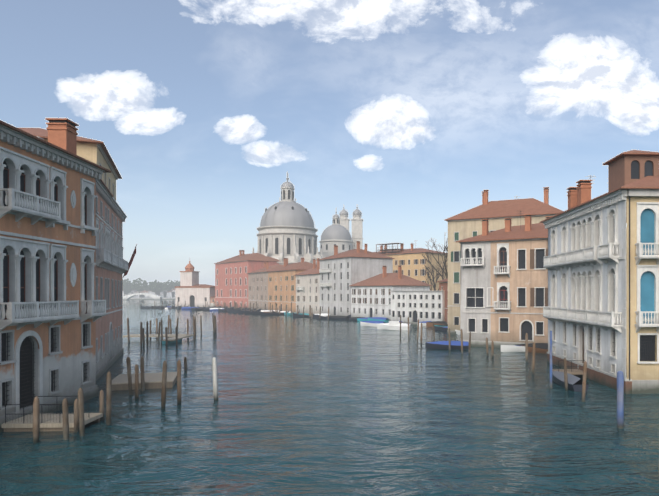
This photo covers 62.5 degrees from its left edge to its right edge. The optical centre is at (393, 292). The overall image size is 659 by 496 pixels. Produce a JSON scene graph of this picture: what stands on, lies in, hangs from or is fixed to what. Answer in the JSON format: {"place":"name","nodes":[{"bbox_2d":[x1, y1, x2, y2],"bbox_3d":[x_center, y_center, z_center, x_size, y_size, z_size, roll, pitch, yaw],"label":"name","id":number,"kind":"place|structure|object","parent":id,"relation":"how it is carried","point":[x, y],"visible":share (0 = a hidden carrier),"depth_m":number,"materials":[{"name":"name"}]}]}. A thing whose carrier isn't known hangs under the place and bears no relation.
{"place":"outdoors","nodes":[
{"label":"outdoors","id":0,"kind":"place"},
{"bbox_2d":[123,288,174,299],"bbox_3d":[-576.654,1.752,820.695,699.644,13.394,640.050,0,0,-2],"label":"bridge","id":1,"kind":"structure","parent":0,"point":[145,294],"depth_m":630.13,"materials":[{"name":"white stone"}]},
{"bbox_2d":[123,278,179,297],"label":"trees","id":2,"kind":"object","parent":1,"relation":"on","point":[155,285],"visible":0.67,"depth_m":624.20,"materials":[{"name":"green plant"}]},
{"bbox_2d":[0,299,658,495],"bbox_3d":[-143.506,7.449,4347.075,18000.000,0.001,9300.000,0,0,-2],"label":"water","id":3,"kind":"structure","parent":0,"point":[304,406],"depth_m":29.79,"materials":[{"name":"teal liquid"}]},
{"bbox_2d":[2,390,103,431],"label":"jetty","id":4,"kind":"object","parent":3,"relation":"in","point":[49,421],"visible":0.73,"depth_m":28.75,"materials":[{"name":"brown wood"}]},
{"bbox_2d":[0,118,110,432],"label":"palazzo","id":5,"kind":"structure","parent":3,"relation":"in","point":[52,310],"depth_m":32.57,"materials":[{"name":"orange paint"}]},
{"bbox_2d":[19,128,136,380],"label":"pink building","id":6,"kind":"structure","parent":3,"relation":"in","point":[112,265],"depth_m":52.73,"materials":[{"name":"paint"}]},
{"bbox_2d":[33,313,217,442],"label":"poles","id":7,"kind":"object","parent":3,"relation":"in","point":[176,336],"visible":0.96,"depth_m":37.03,"materials":[{"name":"brown wood"}]},
{"bbox_2d":[112,372,176,390],"bbox_3d":[-20.184,7.329,43.608,4.661,0.840,5.100,0,0,-17],"label":"pontoon","id":8,"kind":"object","parent":3,"relation":"on","point":[152,381],"visible":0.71,"depth_m":42.02,"materials":[{"name":"wood"}]},
{"bbox_2d":[175,260,214,306],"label":"dogana","id":9,"kind":"structure","parent":3,"relation":"on","point":[190,291],"depth_m":257.17,"materials":[{"name":"white"}]},
{"bbox_2d":[214,250,278,307],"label":"building","id":10,"kind":"structure","parent":3,"relation":"in","point":[231,280],"depth_m":235.83,"materials":[{"name":"pink paint"}]},
{"bbox_2d":[247,261,283,309],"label":"building","id":11,"kind":"structure","parent":3,"relation":"on","point":[258,286],"depth_m":212.26,"materials":[{"name":"beige paint"}]},
{"bbox_2d":[267,258,316,312],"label":"building","id":12,"kind":"structure","parent":3,"relation":"on","point":[282,287],"depth_m":189.69,"materials":[{"name":"paint"}]},
{"bbox_2d":[252,171,362,264],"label":"domed church","id":13,"kind":"structure","parent":3,"relation":"in","point":[286,229],"depth_m":244.99,"materials":[{"name":"grey stone"}]},
{"bbox_2d":[295,258,319,313],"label":"building","id":14,"kind":"structure","parent":3,"relation":"on","point":[307,288],"depth_m":172.38,"materials":[{"name":"beige paint"}]},
{"bbox_2d":[319,241,394,315],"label":"building","id":15,"kind":"structure","parent":3,"relation":"in","point":[341,273],"depth_m":154.62,"materials":[{"name":"white paint"}]},
{"bbox_2d":[140,300,588,391],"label":"moored boats","id":16,"kind":"object","parent":3,"relation":"on","point":[574,382],"visible":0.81,"depth_m":107.32,"materials":[{"name":"blue"}]},
{"bbox_2d":[350,265,431,320],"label":"building","id":17,"kind":"structure","parent":3,"relation":"on","point":[371,297],"depth_m":139.95,"materials":[{"name":"white paint"}]},
{"bbox_2d":[374,240,447,290],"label":"building","id":18,"kind":"structure","parent":3,"relation":"on","point":[412,261],"depth_m":172.41,"materials":[{"name":"yellow paint"}]},
{"bbox_2d":[376,243,403,253],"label":"altana","id":19,"kind":"object","parent":18,"relation":"on","point":[386,249],"visible":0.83,"depth_m":178.45,"materials":[{"name":"wood"}]},
{"bbox_2d":[390,291,444,325],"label":"building","id":20,"kind":"structure","parent":3,"relation":"in","point":[415,306],"depth_m":119.72,"materials":[{"name":"white paint"}]},
{"bbox_2d":[437,278,447,323],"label":"building","id":21,"kind":"structure","parent":3,"relation":"in","point":[443,285],"depth_m":114.77,"materials":[{"name":"pink paint"}]},
{"bbox_2d":[444,187,562,334],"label":"building","id":22,"kind":"structure","parent":3,"relation":"in","point":[465,224],"depth_m":93.80,"materials":[{"name":"beige paint"}]},
{"bbox_2d":[456,211,551,347],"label":"beige building","id":23,"kind":"structure","parent":3,"relation":"on","point":[503,286],"depth_m":71.89,"materials":[{"name":"beige paint"}]},
{"bbox_2d":[400,315,623,428],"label":"poles","id":24,"kind":"object","parent":3,"relation":"in","point":[620,399],"visible":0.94,"depth_m":41.80,"materials":[{"name":"brown wood"}]},
{"bbox_2d":[540,150,658,393],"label":"white building","id":25,"kind":"structure","parent":3,"relation":"on","point":[601,309],"depth_m":42.70,"materials":[{"name":"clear stone"}]},
{"bbox_2d":[0,0,658,285],"label":"sky","id":26,"kind":"structure","parent":0,"point":[402,113],"materials":[{"name":"blue"}]},
{"bbox_2d":[422,234,447,290],"bbox_3d":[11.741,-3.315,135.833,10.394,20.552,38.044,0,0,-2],"label":"bare tree","id":27,"kind":"object","parent":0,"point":[443,269],"visible":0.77,"depth_m":130.99,"materials":[{"name":"brown plant"}]}
]}

